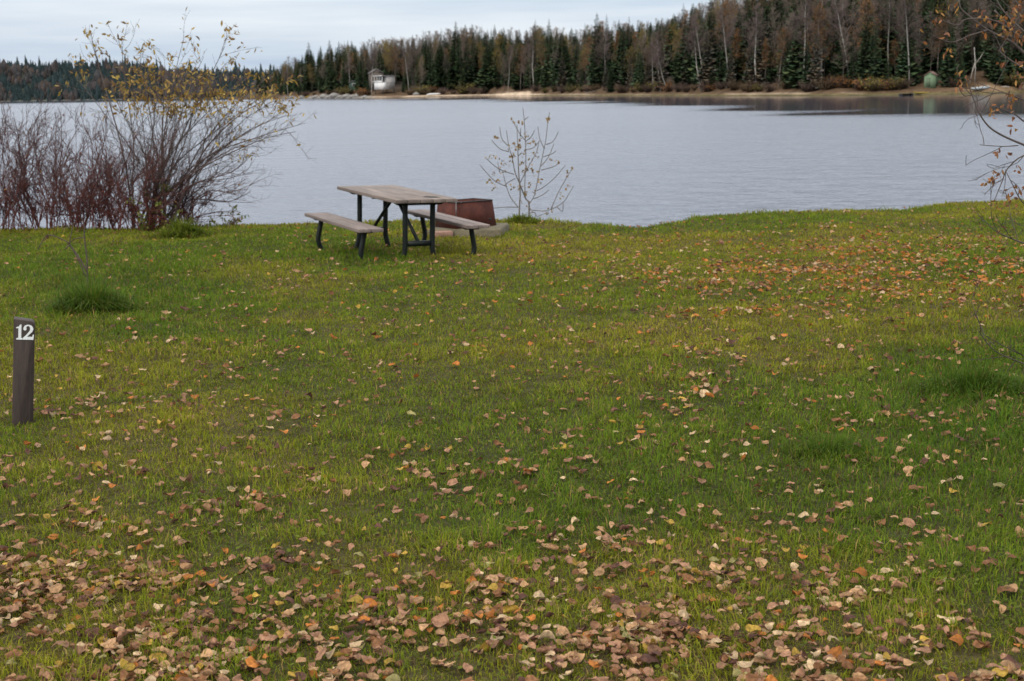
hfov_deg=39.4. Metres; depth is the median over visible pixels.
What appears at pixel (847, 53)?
spruce tree
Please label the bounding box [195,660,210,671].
fallen leaf
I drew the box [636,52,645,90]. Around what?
spruce tree
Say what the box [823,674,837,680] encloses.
fallen leaf
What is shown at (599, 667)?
fallen leaf
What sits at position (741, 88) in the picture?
shoreline shrub
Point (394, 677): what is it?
fallen leaf
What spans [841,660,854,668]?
fallen leaf
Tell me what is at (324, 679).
fallen leaf
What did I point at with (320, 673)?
fallen leaf
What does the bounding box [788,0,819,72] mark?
birch tree
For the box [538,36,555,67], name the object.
rust leaf tree
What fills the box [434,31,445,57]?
bare tree
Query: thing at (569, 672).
fallen leaf
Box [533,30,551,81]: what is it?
spruce tree
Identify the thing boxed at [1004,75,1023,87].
shoreline shrub
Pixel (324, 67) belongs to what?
bare tree
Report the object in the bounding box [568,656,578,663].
fallen leaf
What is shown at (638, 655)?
fallen leaf
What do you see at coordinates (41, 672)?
fallen leaf
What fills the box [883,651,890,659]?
fallen leaf
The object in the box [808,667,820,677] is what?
fallen leaf
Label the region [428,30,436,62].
bare tree
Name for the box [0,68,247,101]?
distant hills
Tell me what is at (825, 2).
birch tree
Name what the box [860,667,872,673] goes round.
fallen leaf
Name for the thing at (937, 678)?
fallen leaf
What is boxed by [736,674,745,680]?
fallen leaf
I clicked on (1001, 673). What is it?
fallen leaf
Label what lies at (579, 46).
bare tree
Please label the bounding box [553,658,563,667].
fallen leaf
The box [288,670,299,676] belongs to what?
fallen leaf
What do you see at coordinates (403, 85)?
spruce tree
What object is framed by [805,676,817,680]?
fallen leaf
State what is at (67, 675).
fallen leaf
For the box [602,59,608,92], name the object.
dead spruce tree
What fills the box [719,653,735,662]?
fallen leaf
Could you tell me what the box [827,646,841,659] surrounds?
fallen leaf
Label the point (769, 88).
shoreline shrub
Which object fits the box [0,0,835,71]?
sky
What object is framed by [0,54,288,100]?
distant forest
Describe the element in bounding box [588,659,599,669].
fallen leaf
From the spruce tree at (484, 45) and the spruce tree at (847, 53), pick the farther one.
the spruce tree at (484, 45)
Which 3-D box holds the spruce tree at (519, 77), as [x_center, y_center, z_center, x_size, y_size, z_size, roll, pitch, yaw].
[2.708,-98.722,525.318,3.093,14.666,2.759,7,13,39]
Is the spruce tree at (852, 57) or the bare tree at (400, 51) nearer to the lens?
the spruce tree at (852, 57)
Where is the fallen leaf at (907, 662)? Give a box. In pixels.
[903,659,916,665]
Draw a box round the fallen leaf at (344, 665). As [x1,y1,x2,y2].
[338,660,350,673]
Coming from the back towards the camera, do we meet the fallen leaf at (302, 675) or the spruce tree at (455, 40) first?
the spruce tree at (455, 40)
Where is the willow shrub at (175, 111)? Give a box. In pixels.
[55,7,316,228]
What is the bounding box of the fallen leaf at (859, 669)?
[855,666,864,672]
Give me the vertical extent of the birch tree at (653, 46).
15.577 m
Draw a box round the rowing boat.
[971,86,989,89]
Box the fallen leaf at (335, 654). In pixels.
[332,651,344,656]
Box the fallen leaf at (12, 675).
[3,673,15,679]
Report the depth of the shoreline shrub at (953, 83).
265.84 m
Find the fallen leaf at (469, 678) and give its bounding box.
[460,676,471,680]
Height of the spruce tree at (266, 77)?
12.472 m
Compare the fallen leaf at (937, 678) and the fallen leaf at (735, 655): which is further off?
the fallen leaf at (735, 655)
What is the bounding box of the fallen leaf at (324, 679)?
[322,676,336,680]
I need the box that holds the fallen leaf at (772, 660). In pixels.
[764,655,778,662]
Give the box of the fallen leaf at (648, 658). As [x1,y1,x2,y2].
[637,654,659,664]
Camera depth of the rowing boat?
257.93 m
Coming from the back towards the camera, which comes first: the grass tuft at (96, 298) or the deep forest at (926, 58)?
the deep forest at (926, 58)
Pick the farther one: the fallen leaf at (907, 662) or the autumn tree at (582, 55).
the autumn tree at (582, 55)
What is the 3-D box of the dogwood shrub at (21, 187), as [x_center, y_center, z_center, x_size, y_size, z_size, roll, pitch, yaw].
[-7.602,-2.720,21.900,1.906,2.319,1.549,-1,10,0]
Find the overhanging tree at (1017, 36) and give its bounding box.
[917,0,1023,371]
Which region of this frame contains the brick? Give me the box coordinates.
[435,230,452,237]
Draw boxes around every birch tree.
[282,65,293,91]
[344,53,351,81]
[366,49,382,95]
[400,47,414,89]
[504,45,512,88]
[522,26,545,81]
[595,31,612,88]
[646,30,671,91]
[646,37,656,89]
[650,45,669,86]
[682,19,703,91]
[688,13,712,73]
[712,7,741,82]
[726,16,744,48]
[728,5,746,34]
[739,2,775,80]
[787,12,798,43]
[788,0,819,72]
[801,11,814,46]
[803,0,836,79]
[827,0,860,75]
[830,0,853,32]
[847,0,881,32]
[877,0,904,71]
[892,0,927,86]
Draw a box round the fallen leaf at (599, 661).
[593,659,606,664]
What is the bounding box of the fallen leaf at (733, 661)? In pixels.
[728,658,737,664]
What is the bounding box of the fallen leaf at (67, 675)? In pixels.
[65,671,70,680]
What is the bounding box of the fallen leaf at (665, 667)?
[662,663,672,672]
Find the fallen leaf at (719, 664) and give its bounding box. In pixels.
[716,661,727,668]
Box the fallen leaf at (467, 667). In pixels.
[463,662,472,671]
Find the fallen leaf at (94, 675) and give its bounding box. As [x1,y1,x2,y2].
[91,671,102,679]
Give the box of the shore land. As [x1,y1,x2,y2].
[227,65,1023,99]
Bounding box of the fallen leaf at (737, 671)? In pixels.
[733,668,747,676]
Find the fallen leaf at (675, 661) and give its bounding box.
[670,658,677,665]
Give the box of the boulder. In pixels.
[330,93,339,97]
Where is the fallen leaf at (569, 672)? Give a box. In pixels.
[562,668,573,675]
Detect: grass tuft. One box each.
[37,264,147,316]
[137,214,230,239]
[496,212,551,224]
[698,423,955,477]
[879,346,1023,404]
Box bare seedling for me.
[38,217,88,286]
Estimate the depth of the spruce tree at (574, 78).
461.32 m
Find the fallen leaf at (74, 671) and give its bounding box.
[71,663,81,674]
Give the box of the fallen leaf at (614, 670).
[607,666,618,677]
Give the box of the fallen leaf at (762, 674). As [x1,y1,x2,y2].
[755,671,766,677]
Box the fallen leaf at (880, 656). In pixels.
[876,653,884,660]
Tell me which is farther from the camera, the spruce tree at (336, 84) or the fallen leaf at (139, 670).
the spruce tree at (336, 84)
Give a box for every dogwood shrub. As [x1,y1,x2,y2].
[0,86,76,230]
[0,121,78,204]
[4,103,120,230]
[38,91,170,229]
[84,123,189,231]
[151,166,249,226]
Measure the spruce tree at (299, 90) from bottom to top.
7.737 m
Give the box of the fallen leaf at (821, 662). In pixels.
[814,660,828,665]
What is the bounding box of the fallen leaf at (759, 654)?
[754,651,766,658]
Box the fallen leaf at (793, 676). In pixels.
[790,672,795,679]
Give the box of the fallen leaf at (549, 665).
[543,662,553,670]
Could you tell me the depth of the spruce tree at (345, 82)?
606.78 m
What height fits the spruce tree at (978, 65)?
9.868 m
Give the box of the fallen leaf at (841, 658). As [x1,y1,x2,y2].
[837,654,845,661]
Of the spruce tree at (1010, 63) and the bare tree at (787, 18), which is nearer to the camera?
the spruce tree at (1010, 63)
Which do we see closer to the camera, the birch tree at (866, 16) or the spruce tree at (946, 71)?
the spruce tree at (946, 71)
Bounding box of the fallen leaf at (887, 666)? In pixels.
[885,664,906,669]
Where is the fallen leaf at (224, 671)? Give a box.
[219,670,228,674]
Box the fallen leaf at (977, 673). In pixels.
[973,670,980,676]
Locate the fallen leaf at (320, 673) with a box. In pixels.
[319,671,331,676]
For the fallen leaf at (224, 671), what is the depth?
4.25 m
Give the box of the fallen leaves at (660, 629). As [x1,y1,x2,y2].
[0,203,1023,680]
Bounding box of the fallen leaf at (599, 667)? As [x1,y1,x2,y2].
[595,663,607,669]
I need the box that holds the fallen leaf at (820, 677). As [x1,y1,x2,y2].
[811,675,824,679]
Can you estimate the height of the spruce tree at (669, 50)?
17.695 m
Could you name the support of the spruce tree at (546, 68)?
on the shore land
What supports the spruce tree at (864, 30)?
on the shore land
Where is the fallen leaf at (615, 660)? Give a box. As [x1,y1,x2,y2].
[609,657,618,663]
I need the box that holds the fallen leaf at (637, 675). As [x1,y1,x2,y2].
[627,674,643,679]
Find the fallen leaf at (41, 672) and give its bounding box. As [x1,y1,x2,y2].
[38,667,54,675]
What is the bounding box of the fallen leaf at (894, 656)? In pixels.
[888,653,902,661]
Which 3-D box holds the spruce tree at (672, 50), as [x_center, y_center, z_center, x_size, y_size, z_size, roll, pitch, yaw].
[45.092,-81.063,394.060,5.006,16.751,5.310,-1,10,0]
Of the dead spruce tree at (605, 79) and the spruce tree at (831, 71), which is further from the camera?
the dead spruce tree at (605, 79)
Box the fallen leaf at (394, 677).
[385,674,400,680]
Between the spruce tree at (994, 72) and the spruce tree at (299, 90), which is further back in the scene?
the spruce tree at (299, 90)
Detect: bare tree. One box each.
[314,54,328,78]
[353,48,368,73]
[359,39,371,60]
[363,37,377,61]
[384,37,396,62]
[392,46,399,73]
[397,38,411,61]
[397,40,406,73]
[404,38,417,71]
[409,38,420,65]
[413,54,426,85]
[414,32,431,57]
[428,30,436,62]
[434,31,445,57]
[456,28,472,61]
[465,29,475,60]
[472,25,479,46]
[498,53,508,90]
[517,49,528,75]
[521,45,536,76]
[547,31,566,60]
[570,40,586,63]
[588,27,604,66]
[610,22,616,39]
[629,35,647,68]
[654,18,669,52]
[712,3,733,51]
[721,0,749,49]
[737,27,757,61]
[766,7,782,60]
[766,12,794,56]
[798,9,833,66]
[800,12,835,65]
[831,25,851,77]
[845,0,861,77]
[866,0,882,44]
[895,7,905,52]
[909,22,925,81]
[925,11,943,70]
[930,0,957,76]
[953,12,970,60]
[983,4,996,50]
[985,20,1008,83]
[1008,1,1023,53]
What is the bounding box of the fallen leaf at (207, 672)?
[199,668,217,675]
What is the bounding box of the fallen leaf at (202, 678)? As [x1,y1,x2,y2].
[193,675,207,680]
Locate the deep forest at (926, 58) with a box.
[264,0,1023,92]
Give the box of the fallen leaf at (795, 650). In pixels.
[792,647,800,654]
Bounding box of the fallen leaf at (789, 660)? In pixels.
[787,658,798,664]
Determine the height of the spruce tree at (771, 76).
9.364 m
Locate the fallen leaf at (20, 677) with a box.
[14,675,27,680]
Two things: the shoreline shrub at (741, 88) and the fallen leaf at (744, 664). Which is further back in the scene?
the shoreline shrub at (741, 88)
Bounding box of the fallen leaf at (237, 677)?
[232,674,240,680]
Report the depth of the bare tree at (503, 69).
538.96 m
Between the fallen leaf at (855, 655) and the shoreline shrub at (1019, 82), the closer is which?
the fallen leaf at (855, 655)
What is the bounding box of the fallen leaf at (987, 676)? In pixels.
[980,675,990,680]
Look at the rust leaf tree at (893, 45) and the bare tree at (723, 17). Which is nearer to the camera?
the rust leaf tree at (893, 45)
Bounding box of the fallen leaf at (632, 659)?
[626,656,636,663]
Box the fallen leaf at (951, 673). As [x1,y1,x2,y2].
[947,671,959,679]
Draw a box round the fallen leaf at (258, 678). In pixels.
[252,675,261,680]
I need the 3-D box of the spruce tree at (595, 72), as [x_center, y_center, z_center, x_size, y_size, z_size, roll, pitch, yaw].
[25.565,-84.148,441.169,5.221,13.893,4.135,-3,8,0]
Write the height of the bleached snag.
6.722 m
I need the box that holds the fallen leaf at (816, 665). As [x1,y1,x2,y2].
[811,661,825,669]
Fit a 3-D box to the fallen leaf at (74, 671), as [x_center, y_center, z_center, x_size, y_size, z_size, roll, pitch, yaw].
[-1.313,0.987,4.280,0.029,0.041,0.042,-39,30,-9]
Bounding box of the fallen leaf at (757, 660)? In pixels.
[751,657,763,663]
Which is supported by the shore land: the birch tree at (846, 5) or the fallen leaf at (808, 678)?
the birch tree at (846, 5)
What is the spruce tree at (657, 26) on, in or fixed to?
on the shore land
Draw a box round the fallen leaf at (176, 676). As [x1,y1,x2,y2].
[170,674,187,679]
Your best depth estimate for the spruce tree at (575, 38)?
496.77 m
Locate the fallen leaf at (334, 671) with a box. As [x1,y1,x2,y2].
[327,668,338,673]
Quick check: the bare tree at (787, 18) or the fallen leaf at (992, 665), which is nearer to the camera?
the fallen leaf at (992, 665)
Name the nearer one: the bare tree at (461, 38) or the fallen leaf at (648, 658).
the fallen leaf at (648, 658)
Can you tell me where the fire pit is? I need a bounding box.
[435,198,495,228]
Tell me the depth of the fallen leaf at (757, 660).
4.23 m
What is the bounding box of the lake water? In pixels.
[0,92,1023,229]
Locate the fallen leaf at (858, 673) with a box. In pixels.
[852,672,863,676]
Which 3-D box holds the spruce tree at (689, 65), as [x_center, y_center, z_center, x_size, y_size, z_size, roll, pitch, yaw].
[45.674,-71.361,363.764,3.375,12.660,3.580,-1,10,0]
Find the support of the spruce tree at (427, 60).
on the shore land
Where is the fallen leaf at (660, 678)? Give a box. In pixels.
[657,676,671,680]
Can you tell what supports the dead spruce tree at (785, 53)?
on the shore land
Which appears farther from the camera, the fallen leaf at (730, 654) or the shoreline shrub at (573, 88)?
the shoreline shrub at (573, 88)
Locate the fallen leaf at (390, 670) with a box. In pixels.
[382,666,393,675]
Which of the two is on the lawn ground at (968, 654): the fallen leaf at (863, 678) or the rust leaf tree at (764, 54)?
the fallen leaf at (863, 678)
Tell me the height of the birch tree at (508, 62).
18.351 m
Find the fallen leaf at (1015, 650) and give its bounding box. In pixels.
[1011,646,1019,652]
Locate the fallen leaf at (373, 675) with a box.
[367,672,378,679]
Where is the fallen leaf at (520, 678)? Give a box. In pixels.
[518,676,524,680]
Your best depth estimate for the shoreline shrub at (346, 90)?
599.66 m
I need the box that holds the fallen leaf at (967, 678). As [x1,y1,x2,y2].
[961,676,971,680]
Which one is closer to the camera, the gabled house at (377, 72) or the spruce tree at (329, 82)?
the gabled house at (377, 72)
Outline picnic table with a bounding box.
[305,185,489,258]
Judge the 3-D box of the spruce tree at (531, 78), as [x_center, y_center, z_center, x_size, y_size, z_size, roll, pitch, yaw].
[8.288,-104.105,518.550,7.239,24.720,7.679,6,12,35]
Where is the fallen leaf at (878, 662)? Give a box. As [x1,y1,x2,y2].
[874,658,885,665]
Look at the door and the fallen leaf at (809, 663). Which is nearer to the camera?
the fallen leaf at (809, 663)
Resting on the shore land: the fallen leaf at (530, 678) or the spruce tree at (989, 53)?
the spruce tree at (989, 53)
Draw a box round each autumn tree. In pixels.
[282,61,289,84]
[307,63,316,82]
[337,45,351,66]
[383,43,393,71]
[385,42,399,70]
[414,56,425,78]
[432,37,440,56]
[476,41,485,67]
[495,49,503,84]
[505,40,513,63]
[533,27,548,73]
[559,34,575,60]
[579,44,589,84]
[623,46,635,80]
[635,22,652,67]
[670,23,679,54]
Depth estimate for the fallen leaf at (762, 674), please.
4.13 m
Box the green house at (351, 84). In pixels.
[349,80,356,91]
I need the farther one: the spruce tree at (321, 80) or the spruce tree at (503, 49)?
the spruce tree at (321, 80)
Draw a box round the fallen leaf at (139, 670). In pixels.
[134,669,145,674]
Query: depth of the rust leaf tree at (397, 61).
590.09 m
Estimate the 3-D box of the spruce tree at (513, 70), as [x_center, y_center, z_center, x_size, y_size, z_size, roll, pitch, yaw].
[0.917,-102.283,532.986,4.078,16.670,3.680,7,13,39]
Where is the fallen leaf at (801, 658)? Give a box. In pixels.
[799,655,805,660]
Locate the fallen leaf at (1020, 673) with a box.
[1013,671,1023,680]
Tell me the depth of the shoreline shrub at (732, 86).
326.74 m
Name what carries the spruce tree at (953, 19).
on the shore land
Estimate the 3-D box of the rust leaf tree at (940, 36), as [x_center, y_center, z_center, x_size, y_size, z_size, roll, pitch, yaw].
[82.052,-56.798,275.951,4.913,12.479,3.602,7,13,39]
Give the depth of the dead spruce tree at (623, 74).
414.71 m
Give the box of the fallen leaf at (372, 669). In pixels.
[368,666,376,672]
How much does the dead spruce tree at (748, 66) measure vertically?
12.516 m
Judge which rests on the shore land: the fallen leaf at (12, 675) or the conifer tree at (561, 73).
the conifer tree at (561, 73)
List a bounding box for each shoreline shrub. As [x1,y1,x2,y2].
[343,87,354,93]
[356,87,376,94]
[404,89,414,94]
[407,83,429,94]
[420,88,431,94]
[428,85,436,91]
[437,87,448,93]
[449,81,474,93]
[467,87,478,93]
[477,87,488,93]
[530,84,541,91]
[539,87,550,92]
[557,85,566,92]
[563,84,575,91]
[580,85,589,91]
[585,83,601,90]
[613,85,626,92]
[616,84,629,92]
[630,80,650,91]
[639,83,653,92]
[646,78,660,91]
[654,82,673,91]
[670,83,685,91]
[678,84,690,91]
[689,84,697,89]
[697,78,714,91]
[704,83,716,90]
[716,80,727,88]
[725,79,743,89]
[736,82,749,90]
[739,78,759,91]
[749,82,764,91]
[759,81,778,91]
[779,81,788,88]
[798,80,816,91]
[811,76,836,89]
[823,76,839,87]
[830,75,854,87]
[843,80,851,87]
[850,78,869,90]
[858,74,892,90]
[877,79,893,90]
[878,75,906,89]
[893,78,914,88]
[946,77,960,86]
[1000,68,1023,86]
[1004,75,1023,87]
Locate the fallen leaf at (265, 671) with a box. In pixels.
[260,668,270,674]
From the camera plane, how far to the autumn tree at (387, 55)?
590.84 m
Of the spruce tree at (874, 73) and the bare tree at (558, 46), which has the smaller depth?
the spruce tree at (874, 73)
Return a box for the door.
[926,77,929,86]
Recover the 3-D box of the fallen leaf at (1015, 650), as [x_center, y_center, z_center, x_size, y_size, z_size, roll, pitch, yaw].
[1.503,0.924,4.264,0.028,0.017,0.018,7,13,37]
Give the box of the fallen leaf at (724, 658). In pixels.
[721,655,731,661]
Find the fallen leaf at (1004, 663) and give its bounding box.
[1000,660,1017,669]
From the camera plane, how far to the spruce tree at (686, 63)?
362.55 m
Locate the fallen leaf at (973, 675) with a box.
[970,672,978,678]
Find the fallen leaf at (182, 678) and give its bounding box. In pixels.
[176,676,194,680]
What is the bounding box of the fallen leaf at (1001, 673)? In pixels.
[992,667,1007,676]
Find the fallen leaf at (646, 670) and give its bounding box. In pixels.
[643,667,654,675]
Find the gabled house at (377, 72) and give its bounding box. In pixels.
[367,69,383,89]
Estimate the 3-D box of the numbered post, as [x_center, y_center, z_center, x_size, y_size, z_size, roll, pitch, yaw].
[-2.689,0.288,7.857,0.110,0.838,0.087,1,10,-18]
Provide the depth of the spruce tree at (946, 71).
267.10 m
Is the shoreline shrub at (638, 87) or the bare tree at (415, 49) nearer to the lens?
the shoreline shrub at (638, 87)
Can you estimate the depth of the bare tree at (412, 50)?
606.09 m
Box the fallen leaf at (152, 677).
[144,675,155,680]
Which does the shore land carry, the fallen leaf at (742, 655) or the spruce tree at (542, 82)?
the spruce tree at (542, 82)
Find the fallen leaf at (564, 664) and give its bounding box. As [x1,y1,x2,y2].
[557,661,566,667]
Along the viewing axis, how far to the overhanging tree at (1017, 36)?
9.18 m
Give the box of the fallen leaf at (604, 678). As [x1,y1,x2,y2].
[596,676,608,680]
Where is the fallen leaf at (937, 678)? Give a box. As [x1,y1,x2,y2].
[935,674,948,680]
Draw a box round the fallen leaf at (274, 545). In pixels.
[271,542,279,547]
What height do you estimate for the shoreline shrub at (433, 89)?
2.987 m
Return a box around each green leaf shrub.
[126,178,182,230]
[208,205,248,226]
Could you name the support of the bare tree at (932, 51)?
on the shore land
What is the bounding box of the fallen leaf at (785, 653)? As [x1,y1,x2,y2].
[779,651,790,656]
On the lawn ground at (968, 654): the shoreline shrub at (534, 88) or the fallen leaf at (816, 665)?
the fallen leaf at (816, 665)
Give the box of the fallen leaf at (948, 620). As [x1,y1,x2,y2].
[937,615,954,623]
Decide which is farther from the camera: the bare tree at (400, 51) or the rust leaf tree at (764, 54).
the bare tree at (400, 51)
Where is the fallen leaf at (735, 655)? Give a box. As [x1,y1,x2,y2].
[723,651,737,658]
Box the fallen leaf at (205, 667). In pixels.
[200,664,212,672]
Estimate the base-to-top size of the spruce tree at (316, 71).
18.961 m
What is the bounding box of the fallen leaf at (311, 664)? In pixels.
[308,662,315,667]
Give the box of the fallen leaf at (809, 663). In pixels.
[807,658,814,669]
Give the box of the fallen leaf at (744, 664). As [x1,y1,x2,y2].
[736,659,753,667]
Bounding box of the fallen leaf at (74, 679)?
[71,676,86,680]
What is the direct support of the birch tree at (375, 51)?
on the shore land
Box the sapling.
[480,111,573,216]
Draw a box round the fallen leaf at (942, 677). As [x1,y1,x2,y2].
[938,675,950,680]
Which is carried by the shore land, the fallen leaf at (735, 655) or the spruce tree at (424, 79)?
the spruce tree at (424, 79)
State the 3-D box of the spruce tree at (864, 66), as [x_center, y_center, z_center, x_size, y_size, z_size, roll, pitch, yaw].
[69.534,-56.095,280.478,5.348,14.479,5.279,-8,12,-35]
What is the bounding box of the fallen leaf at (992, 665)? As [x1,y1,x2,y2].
[986,663,997,667]
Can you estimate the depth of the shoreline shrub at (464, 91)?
566.32 m
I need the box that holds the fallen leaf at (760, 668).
[752,666,762,672]
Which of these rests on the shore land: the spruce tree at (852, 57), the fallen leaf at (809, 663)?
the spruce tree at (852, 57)
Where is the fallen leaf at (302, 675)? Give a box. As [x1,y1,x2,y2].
[294,672,306,680]
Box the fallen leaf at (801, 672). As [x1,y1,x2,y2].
[796,663,804,679]
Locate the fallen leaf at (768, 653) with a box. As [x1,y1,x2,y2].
[758,649,772,659]
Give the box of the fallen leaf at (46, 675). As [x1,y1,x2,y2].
[40,671,50,678]
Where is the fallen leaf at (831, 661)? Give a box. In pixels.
[825,657,834,663]
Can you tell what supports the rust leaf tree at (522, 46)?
on the shore land
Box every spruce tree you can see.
[254,73,263,93]
[263,73,270,89]
[278,66,284,93]
[287,69,291,91]
[290,70,294,91]
[297,82,301,94]
[300,41,317,91]
[300,57,305,89]
[307,53,316,91]
[314,50,322,88]
[316,46,323,88]
[318,69,324,92]
[321,42,340,90]
[324,62,338,93]
[331,70,340,92]
[340,42,348,86]
[340,66,348,89]
[357,46,367,88]
[365,80,370,94]
[375,49,387,74]
[387,52,401,81]
[401,75,405,91]
[402,51,413,83]
[404,67,411,89]
[414,56,422,85]
[415,38,428,75]
[419,40,433,85]
[422,64,426,87]
[426,44,437,88]
[443,49,452,90]
[447,20,464,73]
[449,55,460,86]
[459,67,465,92]
[460,38,476,85]
[468,36,478,85]
[480,35,487,65]
[484,52,492,89]
[497,38,508,74]
[500,29,510,60]
[500,51,508,85]
[508,34,514,61]
[510,46,515,86]
[517,58,523,89]
[524,47,534,87]
[525,22,538,83]
[532,69,537,90]
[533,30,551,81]
[538,69,548,88]
[541,21,554,85]
[547,35,559,79]
[550,36,573,86]
[550,66,556,91]
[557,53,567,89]
[568,28,574,48]
[570,30,579,60]
[570,39,583,87]
[576,61,583,84]
[579,72,583,87]
[582,31,591,76]
[585,15,603,86]
[587,45,602,86]
[599,14,611,80]
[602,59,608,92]
[603,54,609,84]
[606,69,615,92]
[610,35,620,80]
[615,23,621,36]
[617,24,631,86]
[618,60,626,85]
[623,17,635,58]
[626,58,634,89]
[630,48,645,86]
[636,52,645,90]
[637,21,642,49]
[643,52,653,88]
[650,20,662,47]
[652,38,669,90]
[654,24,662,70]
[662,14,680,74]
[663,35,670,75]
[668,17,677,72]
[673,71,680,86]
[679,2,686,36]
[679,46,689,85]
[680,5,697,83]
[685,38,695,83]
[687,14,708,83]
[691,64,696,84]
[695,23,720,83]
[696,28,716,89]
[705,4,719,53]
[705,30,714,78]
[713,34,727,87]
[714,20,728,77]
[722,34,744,84]
[724,34,732,77]
[725,8,748,83]
[725,44,735,87]
[736,10,746,61]
[740,0,753,40]
[742,42,756,86]
[745,5,759,68]
[747,16,769,86]
[747,28,768,81]
[765,46,777,83]
[775,0,803,67]
[775,30,786,79]
[777,33,792,83]
[780,42,791,88]
[781,25,812,87]
[798,37,812,90]
[807,33,823,90]
[812,54,829,79]
[816,0,829,52]
[830,63,835,77]
[836,11,855,78]
[837,44,845,77]
[847,38,856,87]
[853,20,873,87]
[854,0,875,71]
[855,32,869,79]
[864,25,886,88]
[881,62,893,86]
[885,0,902,62]
[893,51,900,82]
[894,17,922,85]
[895,0,923,82]
[896,3,904,56]
[935,52,944,74]
[938,21,958,86]
[946,0,959,48]
[948,9,966,70]
[954,55,965,85]
[970,21,984,70]
[971,30,986,66]
[978,0,1009,77]
[986,47,1004,83]
[992,0,1017,55]
[1000,40,1016,83]
[1010,20,1022,71]
[1014,37,1023,78]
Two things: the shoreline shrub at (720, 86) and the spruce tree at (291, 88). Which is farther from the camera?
the spruce tree at (291, 88)
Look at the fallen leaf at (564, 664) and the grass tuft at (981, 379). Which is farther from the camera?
the grass tuft at (981, 379)
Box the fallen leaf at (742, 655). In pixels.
[739,651,748,657]
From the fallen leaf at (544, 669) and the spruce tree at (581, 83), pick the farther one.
the spruce tree at (581, 83)
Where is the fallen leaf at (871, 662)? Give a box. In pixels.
[865,659,874,666]
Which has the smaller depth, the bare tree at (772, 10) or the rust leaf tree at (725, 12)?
the bare tree at (772, 10)
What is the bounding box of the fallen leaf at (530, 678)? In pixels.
[525,675,538,680]
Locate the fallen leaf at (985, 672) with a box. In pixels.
[978,669,997,678]
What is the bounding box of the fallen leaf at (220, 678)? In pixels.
[217,676,229,680]
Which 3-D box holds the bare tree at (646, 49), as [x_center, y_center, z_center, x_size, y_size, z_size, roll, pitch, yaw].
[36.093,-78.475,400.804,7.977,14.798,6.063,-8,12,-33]
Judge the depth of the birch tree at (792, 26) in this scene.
309.64 m
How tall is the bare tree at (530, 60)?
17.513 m
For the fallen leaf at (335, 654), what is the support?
on the lawn ground at (968, 654)
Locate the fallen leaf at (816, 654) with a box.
[810,650,820,657]
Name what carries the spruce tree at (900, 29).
on the shore land
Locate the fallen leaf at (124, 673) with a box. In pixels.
[120,669,134,680]
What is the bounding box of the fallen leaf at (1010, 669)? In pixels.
[1007,663,1020,673]
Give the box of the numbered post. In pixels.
[12,316,34,424]
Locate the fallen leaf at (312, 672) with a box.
[309,670,317,677]
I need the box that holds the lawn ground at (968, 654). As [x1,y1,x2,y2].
[0,202,1023,680]
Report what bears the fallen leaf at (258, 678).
on the lawn ground at (968, 654)
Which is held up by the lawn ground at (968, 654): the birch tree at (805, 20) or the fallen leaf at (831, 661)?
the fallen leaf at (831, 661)
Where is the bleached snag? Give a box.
[969,47,982,83]
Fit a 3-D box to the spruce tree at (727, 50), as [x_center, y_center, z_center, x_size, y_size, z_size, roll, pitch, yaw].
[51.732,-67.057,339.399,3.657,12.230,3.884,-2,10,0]
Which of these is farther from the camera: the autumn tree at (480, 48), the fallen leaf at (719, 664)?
the autumn tree at (480, 48)
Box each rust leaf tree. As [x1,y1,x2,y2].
[388,45,401,84]
[398,58,406,76]
[511,45,526,90]
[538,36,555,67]
[575,36,594,80]
[611,31,620,62]
[632,31,637,51]
[661,19,674,53]
[673,13,691,52]
[711,1,731,48]
[725,28,745,81]
[759,38,773,74]
[765,27,792,88]
[802,0,835,73]
[847,0,885,51]
[886,38,901,66]
[924,13,948,68]
[979,15,1005,50]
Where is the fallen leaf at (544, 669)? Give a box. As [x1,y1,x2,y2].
[535,667,548,671]
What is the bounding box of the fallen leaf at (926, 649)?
[916,646,930,652]
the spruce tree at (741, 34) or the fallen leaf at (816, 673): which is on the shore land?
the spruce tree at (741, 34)
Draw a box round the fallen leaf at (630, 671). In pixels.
[626,668,640,676]
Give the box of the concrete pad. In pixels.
[427,223,509,237]
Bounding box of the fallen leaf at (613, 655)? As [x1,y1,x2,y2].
[611,653,622,658]
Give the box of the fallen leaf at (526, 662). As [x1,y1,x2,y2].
[518,660,530,666]
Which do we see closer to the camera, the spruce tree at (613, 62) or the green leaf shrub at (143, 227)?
the green leaf shrub at (143, 227)
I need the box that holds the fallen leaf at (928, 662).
[922,657,932,664]
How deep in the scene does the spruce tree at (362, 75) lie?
586.67 m
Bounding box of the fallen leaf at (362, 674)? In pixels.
[357,672,368,678]
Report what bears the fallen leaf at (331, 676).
on the lawn ground at (968, 654)
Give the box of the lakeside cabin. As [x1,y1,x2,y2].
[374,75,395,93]
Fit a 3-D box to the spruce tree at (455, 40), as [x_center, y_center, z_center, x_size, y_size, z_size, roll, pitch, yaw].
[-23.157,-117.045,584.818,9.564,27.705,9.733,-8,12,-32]
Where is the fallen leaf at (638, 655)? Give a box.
[628,653,641,663]
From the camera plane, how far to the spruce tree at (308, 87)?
658.03 m
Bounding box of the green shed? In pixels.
[923,71,938,87]
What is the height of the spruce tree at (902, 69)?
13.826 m
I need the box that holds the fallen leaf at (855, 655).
[852,653,861,657]
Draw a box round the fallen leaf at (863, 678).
[853,675,870,680]
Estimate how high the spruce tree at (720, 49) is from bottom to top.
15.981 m
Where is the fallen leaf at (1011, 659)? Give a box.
[1003,654,1022,668]
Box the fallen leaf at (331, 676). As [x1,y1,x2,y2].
[318,673,332,678]

